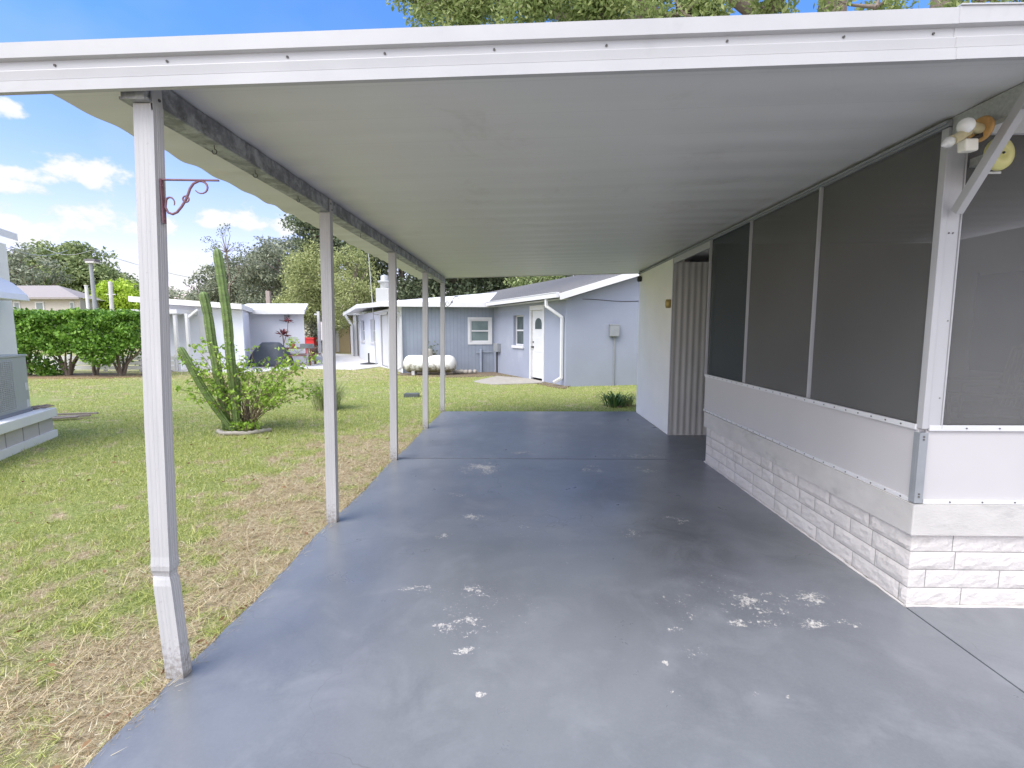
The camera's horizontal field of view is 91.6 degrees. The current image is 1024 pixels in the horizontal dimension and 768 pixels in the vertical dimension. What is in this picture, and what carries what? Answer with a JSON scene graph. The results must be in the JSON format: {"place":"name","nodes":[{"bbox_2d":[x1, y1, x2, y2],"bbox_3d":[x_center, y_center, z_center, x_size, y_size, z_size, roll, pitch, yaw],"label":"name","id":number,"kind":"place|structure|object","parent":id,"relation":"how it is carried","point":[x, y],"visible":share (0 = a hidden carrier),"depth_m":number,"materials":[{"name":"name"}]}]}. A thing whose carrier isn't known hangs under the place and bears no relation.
{"place":"outdoors","nodes":[
{"label":"outdoors","id":0,"kind":"place"},
{"bbox_2d":[6,247,202,279],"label":"power line","id":1,"kind":"object","parent":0,"point":[79,253],"visible":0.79,"depth_m":40.53,"materials":[{"name":"metal"}]},
{"bbox_2d":[172,353,388,372],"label":"patio","id":2,"kind":"structure","parent":0,"point":[347,361],"depth_m":21.57,"materials":[{"name":"concrete"}]},
{"bbox_2d":[120,296,252,370],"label":"lilac cottage","id":3,"kind":"structure","parent":2,"relation":"on","point":[187,327],"depth_m":19.63,"materials":[{"name":"white paint"}]},
{"bbox_2d":[198,316,211,368],"bbox_3d":[-12.060,-1.633,19.676,0.501,2.057,0.050,0,6,1],"label":"door","id":4,"kind":"structure","parent":3,"relation":"in","point":[201,321],"depth_m":19.65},
{"bbox_2d":[248,342,293,365],"bbox_3d":[-10.313,-1.253,21.228,1.824,1.070,1.006,0,6,1],"label":"covered grill","id":5,"kind":"object","parent":2,"relation":"on","point":[263,350],"visible":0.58,"depth_m":20.84,"materials":[{"name":"black fabric"}]},
{"bbox_2d":[245,304,307,362],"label":"lilac outbuilding","id":6,"kind":"structure","parent":2,"relation":"on","point":[267,322],"depth_m":23.10,"materials":[{"name":"paint"}]},
{"bbox_2d":[265,291,271,303],"bbox_3d":[-14.694,-3.677,30.202,0.240,3.879,0.200,0,6,1],"label":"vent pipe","id":7,"kind":"object","parent":6,"relation":"on","point":[268,297],"visible":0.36,"depth_m":29.95,"materials":[{"name":"white metal"}]},
{"bbox_2d":[276,317,293,345],"bbox_3d":[-10.283,-1.983,22.582,0.890,2.136,0.675,0,6,1],"label":"cordyline","id":8,"kind":"object","parent":2,"relation":"on","point":[283,332],"visible":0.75,"depth_m":22.52,"materials":[{"name":"red plant"}]},
{"bbox_2d":[285,347,320,365],"bbox_3d":[-9.403,-1.219,22.002,1.500,0.783,1.700,-1,6,-11],"label":"picnic table","id":9,"kind":"object","parent":2,"relation":"on","point":[310,350],"visible":0.47,"depth_m":21.73,"materials":[{"name":"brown wood"}]},
{"bbox_2d":[288,337,297,347],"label":"potted plant","id":10,"kind":"object","parent":9,"relation":"on","point":[293,345],"visible":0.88,"depth_m":21.88,"materials":[{"name":"green plant"}]},
{"bbox_2d":[300,344,313,365],"bbox_3d":[-8.655,-1.226,21.072,0.480,0.950,0.415,-1,6,-9],"label":"pedestal grill","id":11,"kind":"object","parent":2,"relation":"on","point":[307,345],"visible":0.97,"depth_m":20.87,"materials":[{"name":"metal"}]},
{"bbox_2d":[305,337,317,352],"bbox_3d":[-13.392,-2.549,32.900,0.896,1.060,0.680,0,6,1],"label":"red bin","id":12,"kind":"object","parent":2,"relation":"on","point":[309,340],"visible":0.34,"depth_m":32.59,"materials":[{"name":"plastic"}]},
{"bbox_2d":[304,315,321,351],"bbox_3d":[-13.033,-3.527,33.118,1.597,3.004,1.533,0,6,1],"label":"yard shrub","id":13,"kind":"object","parent":2,"relation":"on","point":[314,330],"visible":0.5,"depth_m":32.77,"materials":[{"name":"green plant"}]},
{"bbox_2d":[314,311,321,355],"bbox_3d":[-11.356,-2.922,29.104,0.320,2.612,0.140,0,6,1],"label":"white post","id":14,"kind":"object","parent":2,"relation":"on","point":[319,332],"visible":1,"depth_m":29.05,"materials":[{"name":"white metal"}]},
{"bbox_2d":[343,312,368,355],"bbox_3d":[-9.343,-3.132,31.015,1.222,2.621,3.070,0,6,1],"label":"side canopy","id":15,"kind":"object","parent":2,"relation":"on","point":[354,330],"visible":0.54,"depth_m":29.61,"materials":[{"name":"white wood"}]},
{"bbox_2d":[360,353,377,364],"bbox_3d":[-6.458,-1.148,22.452,0.760,0.500,0.760,0,6,1],"label":"umbrella stand","id":16,"kind":"object","parent":2,"relation":"on","point":[369,363],"visible":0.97,"depth_m":22.32,"materials":[{"name":"black paint"}]},
{"bbox_2d":[0,346,892,767],"bbox_3d":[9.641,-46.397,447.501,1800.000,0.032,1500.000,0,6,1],"label":"ground","id":17,"kind":"structure","parent":0,"point":[80,510],"depth_m":4.02,"materials":[{"name":"green plant"}]},
{"bbox_2d":[0,227,57,460],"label":"neighbour house","id":18,"kind":"structure","parent":17,"relation":"on","point":[27,430],"depth_m":6.80,"materials":[{"name":"white paint"}]},
{"bbox_2d":[0,354,32,419],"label":"air conditioner","id":19,"kind":"object","parent":18,"relation":"on","point":[14,395],"visible":1,"depth_m":6.47,"materials":[{"name":"grey metal"}]},
{"bbox_2d":[31,404,53,409],"bbox_3d":[-6.633,0.325,7.004,0.308,0.062,0.193,-3,7,-28],"label":"driftwood","id":20,"kind":"object","parent":18,"relation":"on","point":[40,406],"visible":0.88,"depth_m":7.00,"materials":[{"name":"grey wood"}]},
{"bbox_2d":[7,242,75,290],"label":"bare topped tree","id":21,"kind":"object","parent":17,"relation":"on","point":[19,274],"visible":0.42,"depth_m":51.41,"materials":[{"name":"green plant"}]},
{"bbox_2d":[12,285,109,348],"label":"beige house","id":22,"kind":"structure","parent":17,"relation":"on","point":[55,297],"depth_m":38.37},
{"bbox_2d":[13,301,20,309],"bbox_3d":[-38.155,-5.823,38.389,0.489,1.069,0.070,0,6,1],"label":"window","id":23,"kind":"structure","parent":22,"relation":"in","point":[16,304],"depth_m":38.33,"materials":[{"name":"white glass"}]},
{"bbox_2d":[35,301,44,309],"bbox_3d":[-36.364,-5.817,38.352,0.706,1.068,0.070,0,6,1],"label":"window","id":24,"kind":"structure","parent":22,"relation":"in","point":[38,304],"depth_m":38.29,"materials":[{"name":"white glass"}]},
{"bbox_2d":[69,301,74,308],"bbox_3d":[-33.813,-5.809,38.297,0.326,1.067,0.070,0,6,1],"label":"window","id":25,"kind":"structure","parent":22,"relation":"in","point":[72,305],"depth_m":38.24,"materials":[{"name":"white glass"}]},
{"bbox_2d":[7,239,139,302],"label":"oak tree","id":26,"kind":"object","parent":17,"relation":"on","point":[78,267],"visible":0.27,"depth_m":58.98,"materials":[{"name":"green plant"}]},
{"bbox_2d":[52,412,98,419],"bbox_3d":[-7.644,0.552,8.550,0.768,0.070,0.355,-1,6,-7],"label":"board scrap","id":27,"kind":"object","parent":17,"relation":"on","point":[73,415],"visible":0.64,"depth_m":8.66,"materials":[{"name":"brown wood"}]},
{"bbox_2d":[27,373,142,378],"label":"hedge soil","id":28,"kind":"structure","parent":17,"relation":"on","point":[84,375],"depth_m":16.48,"materials":[{"name":"brown soil"}]},
{"bbox_2d":[13,307,141,375],"bbox_3d":[-14.690,-1.213,16.805,5.176,2.835,2.265,0,6,1],"label":"hedge","id":29,"kind":"object","parent":28,"relation":"on","point":[77,331],"visible":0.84,"depth_m":16.11,"materials":[{"name":"green plant"}]},
{"bbox_2d":[84,285,89,310],"bbox_3d":[-27.468,-4.177,32.335,0.240,4.419,0.228,0,6,1],"label":"utility pole","id":30,"kind":"object","parent":17,"relation":"on","point":[87,297],"visible":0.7,"depth_m":32.12,"materials":[{"name":"white"}]},
{"bbox_2d":[84,259,99,309],"bbox_3d":[-25.240,-4.577,30.222,0.640,5.867,0.420,0,6,1],"label":"street lamp","id":31,"kind":"object","parent":17,"relation":"on","point":[91,262],"visible":0.62,"depth_m":30.00,"materials":[{"name":"grey metal"}]},
{"bbox_2d":[31,354,177,371],"bbox_3d":[-15.882,-0.771,18.606,6.788,0.670,0.105,0,6,1],"label":"rail fence","id":32,"kind":"object","parent":17,"relation":"on","point":[174,363],"visible":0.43,"depth_m":18.54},
{"bbox_2d":[107,281,115,309],"bbox_3d":[-26.671,-4.441,33.295,0.600,4.745,0.228,0,6,1],"label":"utility pole","id":33,"kind":"object","parent":17,"relation":"on","point":[111,294],"visible":0.53,"depth_m":33.08,"materials":[{"name":"concrete"}]},
{"bbox_2d":[83,277,140,332],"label":"lime tree","id":34,"kind":"object","parent":17,"relation":"on","point":[123,290],"visible":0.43,"depth_m":43.15,"materials":[{"name":"green plant"}]},
{"bbox_2d":[169,286,195,300],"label":"distant tree","id":35,"kind":"object","parent":17,"relation":"on","point":[173,293],"visible":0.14,"depth_m":94.16,"materials":[{"name":"green plant"}]},
{"bbox_2d":[14,435,387,767],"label":"fallen leaves","id":36,"kind":"object","parent":17,"relation":"on","point":[85,743],"visible":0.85,"depth_m":2.41,"materials":[{"name":"brown plant"}]},
{"bbox_2d":[177,248,240,430],"bbox_3d":[-4.480,-0.616,7.333,0.795,2.714,0.364,-2,6,-17],"label":"cactus","id":37,"kind":"object","parent":17,"relation":"on","point":[210,332],"visible":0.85,"depth_m":7.29,"materials":[{"name":"green plant"}]},
{"bbox_2d":[200,223,255,302],"bbox_3d":[-22.170,-7.708,39.807,4.242,10.125,2.564,0,6,1],"label":"sparse tree","id":38,"kind":"object","parent":17,"relation":"on","point":[227,264],"visible":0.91,"depth_m":39.41,"materials":[{"name":"green plant"}]},
{"bbox_2d":[180,236,284,303],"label":"oak tree","id":39,"kind":"object","parent":17,"relation":"on","point":[209,287],"visible":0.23,"depth_m":46.69,"materials":[{"name":"green plant"}]},
{"bbox_2d":[216,428,271,435],"bbox_3d":[-4.033,0.717,7.433,0.792,0.080,0.276,-1,6,-10],"label":"edging ring","id":40,"kind":"object","parent":17,"relation":"on","point":[222,432],"visible":0.92,"depth_m":7.36,"materials":[{"name":"concrete"}]},
{"bbox_2d":[225,419,263,431],"bbox_3d":[-3.984,0.639,7.427,0.507,0.263,0.399,2,7,22],"label":"weedy plant","id":41,"kind":"object","parent":17,"relation":"on","point":[244,426],"visible":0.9,"depth_m":7.41,"materials":[{"name":"green plant"}]},
{"bbox_2d":[175,337,322,430],"bbox_3d":[-3.955,-0.008,7.626,2.285,1.460,1.557,0,6,1],"label":"leggy shrub","id":42,"kind":"object","parent":17,"relation":"on","point":[268,388],"visible":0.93,"depth_m":7.43,"materials":[{"name":"green plant"}]},
{"bbox_2d":[228,235,320,304],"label":"oak tree","id":43,"kind":"object","parent":17,"relation":"on","point":[267,275],"visible":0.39,"depth_m":40.19,"materials":[{"name":"green plant"}]},
{"bbox_2d":[271,239,364,352],"bbox_3d":[-12.664,-5.678,32.959,6.380,7.557,4.895,-2,7,-21],"label":"feathery tree","id":44,"kind":"object","parent":17,"relation":"on","point":[303,282],"visible":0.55,"depth_m":31.75,"materials":[{"name":"green plant"}]},
{"bbox_2d":[297,378,351,410],"bbox_3d":[-3.611,0.203,9.780,1.318,0.613,1.276,0,6,1],"label":"grass clump","id":45,"kind":"object","parent":17,"relation":"on","point":[320,404],"visible":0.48,"depth_m":9.64,"materials":[{"name":"green plant"}]},
{"bbox_2d":[335,308,352,352],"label":"tan shed","id":46,"kind":"structure","parent":17,"relation":"on","point":[342,344],"depth_m":34.13,"materials":[{"name":"beige wood"}]},
{"bbox_2d":[336,325,338,351],"bbox_3d":[-11.958,-3.359,34.080,0.170,2.319,0.040,0,6,1],"label":"door","id":47,"kind":"structure","parent":46,"relation":"in","point":[337,337],"depth_m":34.10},
{"bbox_2d":[314,243,380,355],"bbox_3d":[-9.680,-4.967,29.856,4.364,6.799,3.828,-5,8,-42],"label":"feathery tree","id":48,"kind":"object","parent":17,"relation":"on","point":[354,293],"visible":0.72,"depth_m":29.34,"materials":[{"name":"green plant"}]},
{"bbox_2d":[278,213,460,311],"bbox_3d":[-10.031,-8.651,36.451,15.026,12.766,7.505,0,6,1],"label":"oak tree","id":49,"kind":"object","parent":17,"relation":"on","point":[314,235],"visible":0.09,"depth_m":35.42,"materials":[{"name":"green plant"}]},
{"bbox_2d":[368,254,378,364],"bbox_3d":[-5.955,-3.469,21.784,0.574,5.359,0.113,-2,6,-19],"label":"antenna mast","id":50,"kind":"object","parent":17,"relation":"on","point":[373,311],"visible":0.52,"depth_m":21.77,"materials":[{"name":"metal"}]},
{"bbox_2d":[404,393,419,396],"bbox_3d":[-2.338,0.254,11.605,0.340,0.082,0.240,0,6,-4],"label":"ground box","id":51,"kind":"object","parent":17,"relation":"on","point":[412,394],"visible":0.99,"depth_m":11.49,"materials":[{"name":"grey plastic"}]},
{"bbox_2d":[397,272,516,299],"bbox_3d":[-4.031,-7.630,35.436,9.983,10.938,7.683,0,6,1],"label":"oak tree","id":52,"kind":"object","parent":17,"relation":"on","point":[465,286],"visible":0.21,"depth_m":34.20,"materials":[{"name":"green plant"}]},
{"bbox_2d":[397,372,568,388],"bbox_3d":[-1.258,-0.150,15.780,4.071,0.038,6.960,-2,7,-21],"label":"soil border","id":53,"kind":"object","parent":17,"relation":"on","point":[478,374],"visible":0.39,"depth_m":16.89,"materials":[{"name":"brown soil"}]},
{"bbox_2d":[421,341,438,373],"bbox_3d":[-2.868,-0.947,17.566,0.661,1.187,0.439,0,6,1],"label":"dead shrub","id":54,"kind":"object","parent":53,"relation":"on","point":[431,346],"visible":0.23,"depth_m":17.52,"materials":[{"name":"grey plant"}]},
{"bbox_2d":[403,349,456,374],"bbox_3d":[-2.833,-0.764,17.181,1.840,0.920,0.600,0,6,1],"label":"propane tank","id":55,"kind":"object","parent":53,"relation":"on","point":[413,364],"visible":0.86,"depth_m":16.95,"materials":[{"name":"metal"}]},
{"bbox_2d":[453,369,476,372],"bbox_3d":[-1.658,-0.443,17.610,0.846,0.130,0.312,0,6,1],"label":"rock pile","id":56,"kind":"object","parent":53,"relation":"on","point":[465,371],"visible":1,"depth_m":17.53,"materials":[{"name":"stone"}]},
{"bbox_2d":[343,274,639,386],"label":"blue house","id":57,"kind":"structure","parent":17,"relation":"on","point":[577,330],"depth_m":15.58,"materials":[{"name":"paint"}]},
{"bbox_2d":[360,321,364,342],"bbox_3d":[-7.958,-2.819,26.735,0.220,1.190,1.478,-3,7,-24],"label":"window","id":58,"kind":"structure","parent":57,"relation":"in","point":[363,341],"depth_m":27.25,"materials":[{"name":"white glass"}]},
{"bbox_2d":[370,319,375,344],"bbox_3d":[-6.549,-2.487,23.642,0.220,1.190,1.499,-3,7,-24],"label":"window","id":59,"kind":"structure","parent":57,"relation":"in","point":[374,319],"depth_m":23.97,"materials":[{"name":"white glass"}]},
{"bbox_2d":[380,312,388,367],"bbox_3d":[-5.303,-1.859,20.880,0.130,2.250,1.768,-3,7,-24],"label":"door","id":60,"kind":"structure","parent":57,"relation":"in","point":[384,315],"depth_m":21.07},
{"bbox_2d":[468,317,491,343],"bbox_3d":[-1.172,-1.939,18.165,0.887,0.984,0.105,-1,6,-9],"label":"window","id":61,"kind":"structure","parent":57,"relation":"in","point":[479,328],"depth_m":18.17,"materials":[{"name":"white glass"}]},
{"bbox_2d":[511,315,523,348],"bbox_3d":[0.253,-1.716,16.353,0.200,1.070,0.894,-3,7,-24],"label":"window","id":62,"kind":"structure","parent":57,"relation":"in","point":[519,319],"depth_m":16.50,"materials":[{"name":"white glass"}]},
{"bbox_2d":[529,305,544,380],"bbox_3d":[0.805,-1.254,15.177,0.140,2.260,0.964,-3,7,-24],"label":"door","id":63,"kind":"structure","parent":57,"relation":"in","point":[537,312],"depth_m":15.26,"materials":[{"name":"white wood"}]},
{"bbox_2d":[474,376,543,384],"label":"concrete slab","id":64,"kind":"structure","parent":17,"relation":"on","point":[502,380],"depth_m":14.78,"materials":[{"name":"concrete"}]},
{"bbox_2d":[474,275,568,291],"bbox_3d":[0.872,-7.982,37.638,9.729,11.170,7.561,0,6,1],"label":"oak tree","id":65,"kind":"object","parent":17,"relation":"on","point":[493,280],"visible":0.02,"depth_m":35.68,"materials":[{"name":"green plant"}]},
{"bbox_2d":[503,276,564,287],"bbox_3d":[1.627,-5.453,32.745,4.333,7.155,3.753,2,6,15],"label":"oak tree","id":66,"kind":"object","parent":17,"relation":"on","point":[517,281],"visible":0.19,"depth_m":31.91,"materials":[{"name":"green plant"}]},
{"bbox_2d":[84,411,1023,767],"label":"carport slab","id":67,"kind":"structure","parent":17,"relation":"on","point":[524,589],"depth_m":2.42,"materials":[{"name":"grey concrete"}]},
{"bbox_2d":[0,2,1023,678],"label":"carport","id":68,"kind":"object","parent":67,"relation":"on","point":[440,154],"visible":0.96,"depth_m":2.24,"materials":[{"name":"metal"}]},
{"bbox_2d":[159,178,219,223],"bbox_3d":[-1.271,-0.723,1.974,0.221,0.170,0.020,0,6,-3],"label":"plant bracket","id":69,"kind":"object","parent":68,"relation":"attached to","point":[164,205],"visible":1,"depth_m":1.97,"materials":[{"name":"metal"}]},
{"bbox_2d":[637,271,641,281],"bbox_3d":[2.257,-1.906,8.801,0.090,0.195,0.088,0,6,1],"label":"pendant light","id":70,"kind":"object","parent":68,"relation":"hanging from","point":[639,278],"visible":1,"depth_m":8.78,"materials":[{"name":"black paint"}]},
{"bbox_2d":[941,115,994,152],"bbox_3d":[2.034,-1.119,2.208,0.339,0.171,0.106,-3,7,-28],"label":"security light","id":71,"kind":"object","parent":68,"relation":"attached to","point":[977,131],"visible":1,"depth_m":2.20,"materials":[{"name":"white plastic"}]},
{"bbox_2d":[636,90,1023,607],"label":"screened house","id":72,"kind":"structure","parent":67,"relation":"on","point":[833,365],"depth_m":2.96,"materials":[{"name":"paint"}]},
{"bbox_2d":[665,299,670,307],"bbox_3d":[2.229,-1.144,7.092,0.090,0.120,0.090,0,6,1],"label":"wall lamp","id":73,"kind":"object","parent":72,"relation":"attached to","point":[667,303],"visible":0.99,"depth_m":7.06,"materials":[{"name":"gold metal"}]},
{"bbox_2d":[969,140,1014,173],"bbox_3d":[2.297,-1.085,2.400,0.151,0.161,0.158,0,6,1],"label":"wall bell","id":74,"kind":"object","parent":72,"relation":"attached to","point":[1005,159],"depth_m":2.34,"materials":[{"name":"plastic"}]},
{"bbox_2d":[597,391,636,407],"bbox_3d":[2.092,0.321,10.069,1.121,0.316,1.035,0,6,1],"label":"strap leaf plant","id":75,"kind":"object","parent":17,"relation":"on","point":[613,401],"visible":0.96,"depth_m":9.95,"materials":[{"name":"green plant"}]},
{"bbox_2d":[620,394,635,405],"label":"strap leaf plant","id":76,"kind":"object","parent":17,"relation":"on","point":[629,403],"visible":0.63,"depth_m":10.11,"materials":[{"name":"green plant"}]},
{"bbox_2d":[385,0,1023,26],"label":"live oak","id":77,"kind":"object","parent":17,"relation":"on","point":[464,12],"visible":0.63,"depth_m":12.32,"materials":[{"name":"green plant"}]},
{"bbox_2d":[0,0,1020,307],"label":"sky","id":78,"kind":"structure","parent":0,"point":[67,173],"materials":[{"name":"blue"}]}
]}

